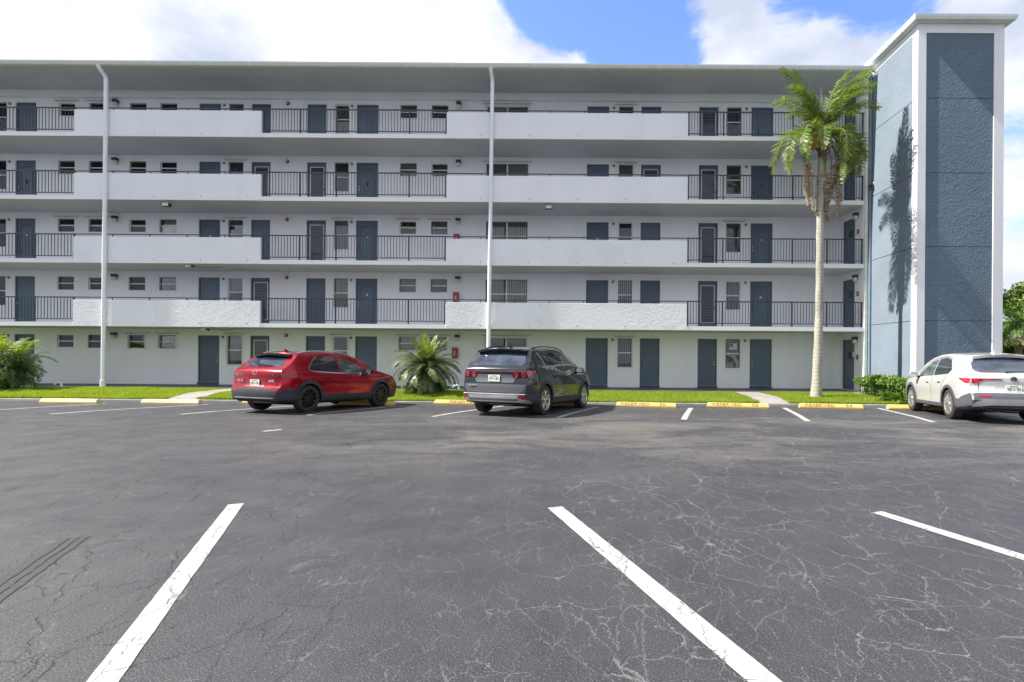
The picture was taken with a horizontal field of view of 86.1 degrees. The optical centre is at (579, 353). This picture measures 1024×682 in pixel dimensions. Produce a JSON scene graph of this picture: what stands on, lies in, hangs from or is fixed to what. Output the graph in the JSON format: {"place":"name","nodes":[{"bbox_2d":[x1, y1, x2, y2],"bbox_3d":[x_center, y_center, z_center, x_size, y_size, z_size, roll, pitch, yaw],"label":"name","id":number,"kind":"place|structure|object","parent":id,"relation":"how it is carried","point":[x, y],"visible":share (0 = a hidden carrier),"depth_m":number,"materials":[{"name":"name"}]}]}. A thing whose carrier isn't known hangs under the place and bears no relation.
{"place":"outdoors","nodes":[
{"label":"outdoors","id":0,"kind":"place"},
{"bbox_2d":[1,389,181,397],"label":"lawn","id":1,"kind":"structure","parent":0,"point":[114,394],"depth_m":19.25,"materials":[{"name":"green plant"}]},
{"bbox_2d":[0,335,57,389],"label":"areca palm","id":2,"kind":"object","parent":1,"relation":"on","point":[9,379],"visible":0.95,"depth_m":20.90,"materials":[{"name":"green plant"}]},
{"bbox_2d":[168,388,230,398],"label":"path","id":3,"kind":"structure","parent":0,"point":[192,395],"depth_m":19.36,"materials":[{"name":"concrete"}]},
{"bbox_2d":[25,383,858,392],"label":"walkway","id":4,"kind":"structure","parent":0,"point":[226,386],"depth_m":23.14,"materials":[{"name":"grey concrete"}]},
{"bbox_2d":[0,59,873,391],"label":"apartment building","id":5,"kind":"structure","parent":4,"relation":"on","point":[668,241],"depth_m":24.11,"materials":[{"name":"white paint"}]},
{"bbox_2d":[15,334,34,380],"bbox_3d":[-24.777,0.163,24.355,0.902,2.088,0.110,0,0,0],"label":"door","id":6,"kind":"structure","parent":5,"relation":"in","point":[17,336],"depth_m":24.36,"materials":[{"name":"blue wood"}]},
{"bbox_2d":[15,276,34,321],"bbox_3d":[-24.760,-2.400,24.355,0.902,2.135,0.110,0,0,0],"label":"door","id":7,"kind":"structure","parent":5,"relation":"in","point":[25,285],"depth_m":24.36,"materials":[{"name":"blue wood"}]},
{"bbox_2d":[16,218,34,257],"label":"door","id":8,"kind":"structure","parent":5,"relation":"in","point":[23,225],"depth_m":24.36,"materials":[{"name":"blue wood"}]},
{"bbox_2d":[16,161,35,194],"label":"door","id":9,"kind":"structure","parent":5,"relation":"in","point":[20,165],"depth_m":24.36,"materials":[{"name":"blue wood"}]},
{"bbox_2d":[17,103,35,130],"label":"door","id":10,"kind":"structure","parent":5,"relation":"in","point":[18,104],"depth_m":24.36,"materials":[{"name":"blue wood"}]},
{"bbox_2d":[55,334,73,348],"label":"window","id":11,"kind":"structure","parent":5,"relation":"in","point":[65,341],"depth_m":24.38,"materials":[{"name":"grey glass"}]},
{"bbox_2d":[56,277,73,290],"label":"window","id":12,"kind":"structure","parent":5,"relation":"in","point":[65,283],"depth_m":24.38,"materials":[{"name":"black glass"}]},
{"bbox_2d":[56,219,74,232],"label":"window","id":13,"kind":"structure","parent":5,"relation":"in","point":[65,225],"depth_m":24.38,"materials":[{"name":"glass"}]},
{"bbox_2d":[57,161,74,174],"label":"window","id":14,"kind":"structure","parent":5,"relation":"in","point":[64,165],"depth_m":24.38,"materials":[{"name":"black glass"}]},
{"bbox_2d":[87,277,101,290],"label":"window","id":15,"kind":"structure","parent":5,"relation":"in","point":[95,283],"depth_m":24.38,"materials":[{"name":"grey glass"}]},
{"bbox_2d":[127,335,144,348],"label":"window","id":16,"kind":"structure","parent":5,"relation":"in","point":[135,341],"depth_m":24.38,"materials":[{"name":"black glass"}]},
{"bbox_2d":[127,277,145,290],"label":"window","id":17,"kind":"structure","parent":5,"relation":"in","point":[136,283],"depth_m":24.38,"materials":[{"name":"grey glass"}]},
{"bbox_2d":[128,219,145,232],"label":"window","id":18,"kind":"structure","parent":5,"relation":"in","point":[136,225],"depth_m":24.38,"materials":[{"name":"glass"}]},
{"bbox_2d":[158,219,176,233],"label":"window","id":19,"kind":"structure","parent":5,"relation":"in","point":[167,226],"depth_m":24.39,"materials":[{"name":"white glass"}]},
{"bbox_2d":[161,162,176,173],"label":"window","id":20,"kind":"structure","parent":5,"relation":"in","point":[165,166],"depth_m":24.38,"materials":[{"name":"black glass"}]},
{"bbox_2d":[198,335,218,381],"bbox_3d":[-16.552,0.220,24.355,0.953,2.088,0.110,0,0,0],"label":"door","id":21,"kind":"structure","parent":5,"relation":"in","point":[208,354],"depth_m":24.36,"materials":[{"name":"blue wood"}]},
{"bbox_2d":[199,277,219,300],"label":"door","id":22,"kind":"structure","parent":5,"relation":"in","point":[208,287],"depth_m":24.36,"materials":[{"name":"blue wood"}]},
{"bbox_2d":[199,220,219,236],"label":"door","id":23,"kind":"structure","parent":5,"relation":"in","point":[205,226],"depth_m":24.36,"materials":[{"name":"blue wood"}]},
{"bbox_2d":[200,162,220,173],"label":"door","id":24,"kind":"structure","parent":5,"relation":"in","point":[204,166],"depth_m":24.36,"materials":[{"name":"blue wood"}]},
{"bbox_2d":[226,336,241,365],"bbox_3d":[-15.385,-0.167,24.582,0.717,1.500,0.655,0,0,0],"label":"window","id":25,"kind":"structure","parent":5,"relation":"in","point":[238,350],"depth_m":24.89,"materials":[{"name":"grey glass"}]},
{"bbox_2d":[229,278,241,300],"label":"window","id":26,"kind":"structure","parent":5,"relation":"in","point":[235,284],"depth_m":24.42,"materials":[{"name":"grey glass"}]},
{"bbox_2d":[229,220,242,236],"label":"window","id":27,"kind":"structure","parent":5,"relation":"in","point":[239,224],"depth_m":24.43,"materials":[{"name":"grey glass"}]},
{"bbox_2d":[251,336,268,357],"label":"door","id":28,"kind":"structure","parent":5,"relation":"in","point":[259,344],"depth_m":24.35,"materials":[{"name":"blue wood"}]},
{"bbox_2d":[251,278,269,322],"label":"door","id":29,"kind":"structure","parent":5,"relation":"in","point":[260,287],"depth_m":24.35,"materials":[{"name":"blue wood"}]},
{"bbox_2d":[251,220,269,259],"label":"door","id":30,"kind":"structure","parent":5,"relation":"in","point":[259,227],"depth_m":24.36,"materials":[{"name":"blue wood"}]},
{"bbox_2d":[252,162,270,195],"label":"door","id":31,"kind":"structure","parent":5,"relation":"in","point":[256,166],"depth_m":24.35,"materials":[{"name":"blue wood"}]},
{"bbox_2d":[252,104,270,132],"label":"door","id":32,"kind":"structure","parent":5,"relation":"in","point":[267,112],"depth_m":24.36,"materials":[{"name":"blue wood"}]},
{"bbox_2d":[306,336,324,350],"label":"door","id":33,"kind":"structure","parent":5,"relation":"in","point":[313,343],"depth_m":24.36,"materials":[{"name":"blue wood"}]},
{"bbox_2d":[306,278,324,323],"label":"door","id":34,"kind":"structure","parent":5,"relation":"in","point":[315,286],"depth_m":24.36,"materials":[{"name":"blue wood"}]},
{"bbox_2d":[307,220,325,259],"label":"door","id":35,"kind":"structure","parent":5,"relation":"in","point":[314,227],"depth_m":24.35,"materials":[{"name":"blue wood"}]},
{"bbox_2d":[307,163,325,196],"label":"door","id":36,"kind":"structure","parent":5,"relation":"in","point":[312,188],"depth_m":24.35,"materials":[{"name":"blue wood"}]},
{"bbox_2d":[308,105,326,132],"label":"door","id":37,"kind":"structure","parent":5,"relation":"in","point":[309,106],"depth_m":24.36,"materials":[{"name":"blue wood"}]},
{"bbox_2d":[333,278,347,307],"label":"window","id":38,"kind":"structure","parent":5,"relation":"in","point":[343,285],"depth_m":24.45,"materials":[{"name":"white paint"}]},
{"bbox_2d":[333,221,348,250],"bbox_3d":[-10.630,-5.308,24.582,0.691,1.500,0.655,0,0,0],"label":"window","id":39,"kind":"structure","parent":5,"relation":"in","point":[341,227],"depth_m":24.44,"materials":[{"name":"grey glass"}]},
{"bbox_2d":[334,163,348,192],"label":"window","id":40,"kind":"structure","parent":5,"relation":"in","point":[343,168],"depth_m":24.89,"materials":[{"name":"black glass"}]},
{"bbox_2d":[335,105,348,133],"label":"window","id":41,"kind":"structure","parent":5,"relation":"in","point":[343,115],"depth_m":24.42,"materials":[{"name":"grey glass"}]},
{"bbox_2d":[355,336,376,369],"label":"door","id":42,"kind":"structure","parent":5,"relation":"in","point":[366,346],"depth_m":24.36,"materials":[{"name":"blue wood"}]},
{"bbox_2d":[356,279,376,323],"bbox_3d":[-9.504,-2.294,24.355,0.967,2.135,0.110,0,0,0],"label":"door","id":43,"kind":"structure","parent":5,"relation":"in","point":[365,288],"depth_m":24.36,"materials":[{"name":"blue wood"}]},
{"bbox_2d":[356,221,377,260],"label":"door","id":44,"kind":"structure","parent":5,"relation":"in","point":[362,227],"depth_m":24.36,"materials":[{"name":"blue wood"}]},
{"bbox_2d":[357,163,377,196],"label":"door","id":45,"kind":"structure","parent":5,"relation":"in","point":[361,167],"depth_m":24.36,"materials":[{"name":"blue wood"}]},
{"bbox_2d":[357,105,378,133],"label":"door","id":46,"kind":"structure","parent":5,"relation":"in","point":[362,125],"depth_m":24.36,"materials":[{"name":"blue wood"}]},
{"bbox_2d":[398,337,415,350],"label":"window","id":47,"kind":"structure","parent":5,"relation":"in","point":[407,346],"depth_m":24.43,"materials":[{"name":"grey glass"}]},
{"bbox_2d":[398,279,415,292],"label":"window","id":48,"kind":"structure","parent":5,"relation":"in","point":[409,285],"depth_m":24.43,"materials":[{"name":"grey glass"}]},
{"bbox_2d":[399,221,416,234],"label":"window","id":49,"kind":"structure","parent":5,"relation":"in","point":[409,227],"depth_m":24.89,"materials":[{"name":"grey glass"}]},
{"bbox_2d":[399,163,416,176],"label":"window","id":50,"kind":"structure","parent":5,"relation":"in","point":[405,167],"depth_m":24.43,"materials":[{"name":"grey glass"}]},
{"bbox_2d":[430,279,447,292],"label":"window","id":51,"kind":"structure","parent":5,"relation":"in","point":[440,285],"depth_m":24.89,"materials":[{"name":"grey glass"}]},
{"bbox_2d":[430,221,447,235],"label":"window","id":52,"kind":"structure","parent":5,"relation":"in","point":[440,227],"depth_m":24.43,"materials":[{"name":"grey glass"}]},
{"bbox_2d":[485,337,526,347],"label":"window","id":53,"kind":"structure","parent":5,"relation":"in","point":[495,341],"depth_m":24.44,"materials":[{"name":"grey glass"}]},
{"bbox_2d":[486,280,526,302],"bbox_3d":[-3.256,-2.670,24.582,1.923,1.500,0.655,0,0,0],"label":"window","id":54,"kind":"structure","parent":5,"relation":"in","point":[500,289],"depth_m":24.45,"materials":[{"name":"grey glass"}]},
{"bbox_2d":[486,222,527,238],"bbox_3d":[-3.238,-5.257,24.582,1.923,1.500,0.655,0,0,0],"label":"window","id":55,"kind":"structure","parent":5,"relation":"in","point":[511,229],"depth_m":24.44,"materials":[{"name":"grey glass"}]},
{"bbox_2d":[487,164,527,175],"bbox_3d":[-3.220,-7.844,24.582,1.923,1.500,0.655,0,0,0],"label":"window","id":56,"kind":"structure","parent":5,"relation":"in","point":[497,168],"depth_m":24.42,"materials":[{"name":"grey glass"}]},
{"bbox_2d":[487,106,527,112],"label":"window","id":57,"kind":"structure","parent":5,"relation":"in","point":[488,107],"depth_m":24.42,"materials":[{"name":"grey glass"}]},
{"bbox_2d":[585,338,607,384],"bbox_3d":[0.778,0.341,24.355,0.985,2.088,0.110,0,0,0],"label":"door","id":58,"kind":"structure","parent":5,"relation":"in","point":[596,348],"depth_m":24.36,"materials":[{"name":"blue wood"}]},
{"bbox_2d":[586,280,607,302],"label":"door","id":59,"kind":"structure","parent":5,"relation":"in","point":[595,289],"depth_m":24.36,"materials":[{"name":"blue wood"}]},
{"bbox_2d":[586,222,608,239],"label":"door","id":60,"kind":"structure","parent":5,"relation":"in","point":[593,229],"depth_m":24.36,"materials":[{"name":"blue wood"}]},
{"bbox_2d":[587,164,608,176],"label":"door","id":61,"kind":"structure","parent":5,"relation":"in","point":[591,169],"depth_m":24.36,"materials":[{"name":"blue wood"}]},
{"bbox_2d":[617,338,631,367],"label":"window","id":62,"kind":"structure","parent":5,"relation":"in","point":[624,352],"depth_m":24.43,"materials":[{"name":"grey glass"}]},
{"bbox_2d":[618,280,631,303],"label":"window","id":63,"kind":"structure","parent":5,"relation":"in","point":[624,287],"depth_m":24.45,"materials":[{"name":"white paint"}]},
{"bbox_2d":[618,223,631,239],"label":"window","id":64,"kind":"structure","parent":5,"relation":"in","point":[624,229],"depth_m":24.89,"materials":[{"name":"grey glass"}]},
{"bbox_2d":[640,338,658,384],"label":"door","id":65,"kind":"structure","parent":5,"relation":"in","point":[649,347],"depth_m":24.36,"materials":[{"name":"blue wood"}]},
{"bbox_2d":[640,281,659,303],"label":"door","id":66,"kind":"structure","parent":5,"relation":"in","point":[649,290],"depth_m":24.36,"materials":[{"name":"blue wood"}]},
{"bbox_2d":[641,223,659,239],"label":"door","id":67,"kind":"structure","parent":5,"relation":"in","point":[647,229],"depth_m":24.36,"materials":[{"name":"blue wood"}]},
{"bbox_2d":[641,165,660,176],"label":"door","id":68,"kind":"structure","parent":5,"relation":"in","point":[645,169],"depth_m":24.35,"materials":[{"name":"blue wood"}]},
{"bbox_2d":[697,339,716,385],"bbox_3d":[5.716,0.376,24.355,0.862,2.088,0.110,0,0,0],"label":"door","id":69,"kind":"structure","parent":5,"relation":"in","point":[707,348],"depth_m":24.36,"materials":[{"name":"blue wood"}]},
{"bbox_2d":[698,281,716,325],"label":"door","id":70,"kind":"structure","parent":5,"relation":"in","point":[707,290],"depth_m":24.35,"materials":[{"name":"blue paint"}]},
{"bbox_2d":[698,223,717,262],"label":"door","id":71,"kind":"structure","parent":5,"relation":"in","point":[705,230],"depth_m":24.35,"materials":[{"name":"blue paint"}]},
{"bbox_2d":[699,165,717,199],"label":"door","id":72,"kind":"structure","parent":5,"relation":"in","point":[704,181],"depth_m":24.35,"materials":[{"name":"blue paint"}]},
{"bbox_2d":[699,107,717,135],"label":"door","id":73,"kind":"structure","parent":5,"relation":"in","point":[712,123],"depth_m":24.35,"materials":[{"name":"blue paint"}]},
{"bbox_2d":[725,339,740,368],"bbox_3d":[6.855,-0.012,24.582,0.711,1.500,0.655,0,0,0],"label":"window","id":74,"kind":"structure","parent":5,"relation":"in","point":[730,355],"depth_m":24.43,"materials":[{"name":"grey glass"}]},
{"bbox_2d":[726,281,740,310],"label":"window","id":75,"kind":"structure","parent":5,"relation":"in","point":[731,286],"depth_m":24.44,"materials":[{"name":"white paint"}]},
{"bbox_2d":[726,223,741,252],"bbox_3d":[6.891,-5.186,24.582,0.711,1.500,0.655,0,0,0],"label":"window","id":76,"kind":"structure","parent":5,"relation":"in","point":[731,228],"depth_m":24.43,"materials":[{"name":"glass"}]},
{"bbox_2d":[726,166,741,194],"bbox_3d":[6.909,-7.773,24.582,0.711,1.500,0.655,0,0,0],"label":"window","id":77,"kind":"structure","parent":5,"relation":"in","point":[731,180],"depth_m":24.89,"materials":[{"name":"black glass"}]},
{"bbox_2d":[727,108,740,135],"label":"window","id":78,"kind":"structure","parent":5,"relation":"in","point":[734,131],"depth_m":24.89,"materials":[{"name":"white paint"}]},
{"bbox_2d":[750,339,771,385],"bbox_3d":[8.105,0.393,24.355,0.982,2.088,0.110,0,0,0],"label":"door","id":79,"kind":"structure","parent":5,"relation":"in","point":[760,349],"depth_m":24.36,"materials":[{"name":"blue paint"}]},
{"bbox_2d":[750,281,771,326],"bbox_3d":[8.123,-2.171,24.355,0.982,2.135,0.110,0,0,0],"label":"door","id":80,"kind":"structure","parent":5,"relation":"in","point":[759,290],"depth_m":24.36,"materials":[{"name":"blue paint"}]},
{"bbox_2d":[750,223,771,262],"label":"door","id":81,"kind":"structure","parent":5,"relation":"in","point":[757,230],"depth_m":24.36,"materials":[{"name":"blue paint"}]},
{"bbox_2d":[751,166,772,199],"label":"door","id":82,"kind":"structure","parent":5,"relation":"in","point":[755,170],"depth_m":24.36,"materials":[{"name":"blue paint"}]},
{"bbox_2d":[751,108,772,136],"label":"door","id":83,"kind":"structure","parent":5,"relation":"in","point":[768,129],"depth_m":24.36,"materials":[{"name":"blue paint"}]},
{"bbox_2d":[843,340,853,389],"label":"stair door","id":84,"kind":"structure","parent":5,"relation":"in","point":[848,347],"depth_m":23.53,"materials":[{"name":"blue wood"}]},
{"bbox_2d":[843,279,854,326],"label":"stair door","id":85,"kind":"structure","parent":5,"relation":"in","point":[848,286],"depth_m":23.57,"materials":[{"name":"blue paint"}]},
{"bbox_2d":[844,219,854,263],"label":"stair door","id":86,"kind":"structure","parent":5,"relation":"in","point":[849,226],"depth_m":23.50,"materials":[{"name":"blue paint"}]},
{"bbox_2d":[844,161,854,200],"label":"stair door","id":87,"kind":"structure","parent":5,"relation":"in","point":[852,173],"depth_m":23.54,"materials":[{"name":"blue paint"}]},
{"bbox_2d":[0,386,907,403],"bbox_3d":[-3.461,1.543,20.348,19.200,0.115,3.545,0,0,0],"label":"lawn","id":88,"kind":"structure","parent":0,"point":[591,397],"depth_m":19.25,"materials":[{"name":"green plant"}]},
{"bbox_2d":[391,333,460,394],"bbox_3d":[-5.707,0.520,20.358,2.576,2.615,2.669,0,0,0],"label":"date palm","id":89,"kind":"object","parent":88,"relation":"on","point":[426,377],"visible":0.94,"depth_m":19.92,"materials":[{"name":"green plant"}]},
{"bbox_2d":[0,399,1023,681],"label":"parking lot","id":90,"kind":"structure","parent":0,"point":[222,541],"depth_m":4.28,"materials":[{"name":"grey asphalt"}]},
{"bbox_2d":[39,398,102,403],"bbox_3d":[-15.445,1.431,16.531,1.830,0.139,0.220,0,0,3],"label":"wheel stop","id":91,"kind":"object","parent":90,"relation":"on","point":[71,401],"visible":1,"depth_m":16.44,"materials":[{"name":"paint"}]},
{"bbox_2d":[140,399,203,403],"bbox_3d":[-12.392,1.452,16.559,1.830,0.139,0.220,0,0,3],"label":"wheel stop","id":92,"kind":"object","parent":90,"relation":"on","point":[170,401],"visible":1,"depth_m":16.47,"materials":[{"name":"paint"}]},
{"bbox_2d":[231,349,395,411],"bbox_3d":[-7.183,0.721,15.377,2.225,1.602,4.548,0,-2,20],"label":"parked car","id":93,"kind":"object","parent":90,"relation":"on","point":[304,381],"visible":1,"depth_m":13.88,"materials":[{"name":"red paint"}]},
{"bbox_2d":[337,400,395,405],"bbox_3d":[-6.540,1.496,16.695,1.830,0.139,0.220,0,0,8],"label":"wheel stop","id":94,"kind":"object","parent":90,"relation":"on","point":[366,402],"visible":0.69,"depth_m":16.63,"materials":[{"name":"yellow paint"}]},
{"bbox_2d":[0,398,924,404],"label":"kerb strip","id":95,"kind":"object","parent":90,"relation":"on","point":[433,401],"visible":0.28,"depth_m":18.37,"materials":[{"name":"yellow concrete"}]},
{"bbox_2d":[464,344,589,414],"bbox_3d":[-1.210,0.686,15.235,2.341,1.748,4.900,0,-2,21],"label":"parked car","id":96,"kind":"object","parent":90,"relation":"on","point":[539,380],"visible":1,"depth_m":13.29,"materials":[{"name":"paint"}]},
{"bbox_2d":[616,402,675,407],"bbox_3d":[2.046,1.556,16.662,1.830,0.139,0.221,0,0,11],"label":"wheel stop","id":97,"kind":"object","parent":90,"relation":"on","point":[645,404],"visible":1,"depth_m":16.58,"materials":[{"name":"yellow paint"}]},
{"bbox_2d":[707,402,768,407],"bbox_3d":[4.853,1.575,16.663,1.830,0.139,0.221,0,0,10],"label":"wheel stop","id":98,"kind":"object","parent":90,"relation":"on","point":[738,405],"visible":1,"depth_m":16.57,"materials":[{"name":"yellow paint"}]},
{"bbox_2d":[798,403,863,408],"bbox_3d":[7.676,1.594,16.616,1.830,0.139,0.221,0,0,9],"label":"wheel stop","id":99,"kind":"object","parent":90,"relation":"on","point":[831,406],"visible":1,"depth_m":16.52,"materials":[{"name":"yellow paint"}]},
{"bbox_2d":[886,404,943,409],"bbox_3d":[10.180,1.602,16.243,1.830,0.139,0.220,0,0,9],"label":"wheel stop","id":100,"kind":"object","parent":90,"relation":"on","point":[906,407],"visible":0.52,"depth_m":16.21,"materials":[{"name":"yellow paint"}]},
{"bbox_2d":[905,350,1023,419],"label":"parked car","id":101,"kind":"object","parent":90,"relation":"on","point":[954,385],"visible":1,"depth_m":12.60,"materials":[{"name":"white paint"}]},
{"bbox_2d":[0,0,1023,321],"label":"sky","id":102,"kind":"structure","parent":0,"point":[737,32],"materials":[{"name":"white"}]},
{"bbox_2d":[737,392,789,403],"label":"path","id":103,"kind":"structure","parent":0,"point":[763,398],"depth_m":19.51,"materials":[{"name":"concrete"}]},
{"bbox_2d":[768,394,896,403],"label":"lawn","id":104,"kind":"structure","parent":0,"point":[823,399],"depth_m":19.30,"materials":[{"name":"green plant"}]},
{"bbox_2d":[769,66,881,396],"bbox_3d":[8.935,-4.441,20.019,4.222,12.241,2.994,0,0,0],"label":"queen palm","id":105,"kind":"object","parent":104,"relation":"on","point":[814,115],"visible":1,"depth_m":19.75,"materials":[{"name":"green plant"}]},
{"bbox_2d":[853,374,908,400],"bbox_3d":[11.200,1.206,19.885,1.033,0.950,3.021,0,0,-11],"label":"hedge","id":106,"kind":"object","parent":104,"relation":"on","point":[872,384],"visible":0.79,"depth_m":19.78,"materials":[{"name":"green plant"}]},
{"bbox_2d":[873,389,907,402],"bbox_3d":[11.233,1.462,18.948,1.928,0.444,1.282,0,0,0],"label":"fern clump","id":107,"kind":"object","parent":104,"relation":"on","point":[897,396],"visible":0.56,"depth_m":18.88,"materials":[{"name":"green plant"}]},
{"bbox_3d":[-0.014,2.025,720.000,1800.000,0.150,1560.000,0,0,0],"label":"ground","id":108,"kind":"structure","parent":0,"visible":0},
{"bbox_2d":[865,13,1018,391],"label":"stair tower","id":109,"kind":"structure","parent":108,"relation":"on","point":[937,197],"depth_m":19.13,"materials":[{"name":"blue paint"}]},
{"bbox_2d":[1003,281,1023,321],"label":"broadleaf tree","id":110,"kind":"object","parent":108,"relation":"on","point":[1015,303],"visible":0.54,"depth_m":39.31,"materials":[{"name":"green plant"}]},
{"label":"lawn","id":111,"kind":"structure","parent":0,"visible":0},
{"bbox_2d":[1002,307,1023,354],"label":"sabal palm","id":112,"kind":"object","parent":111,"relation":"on","point":[1015,332],"visible":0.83,"depth_m":33.83,"materials":[{"name":"green plant"}]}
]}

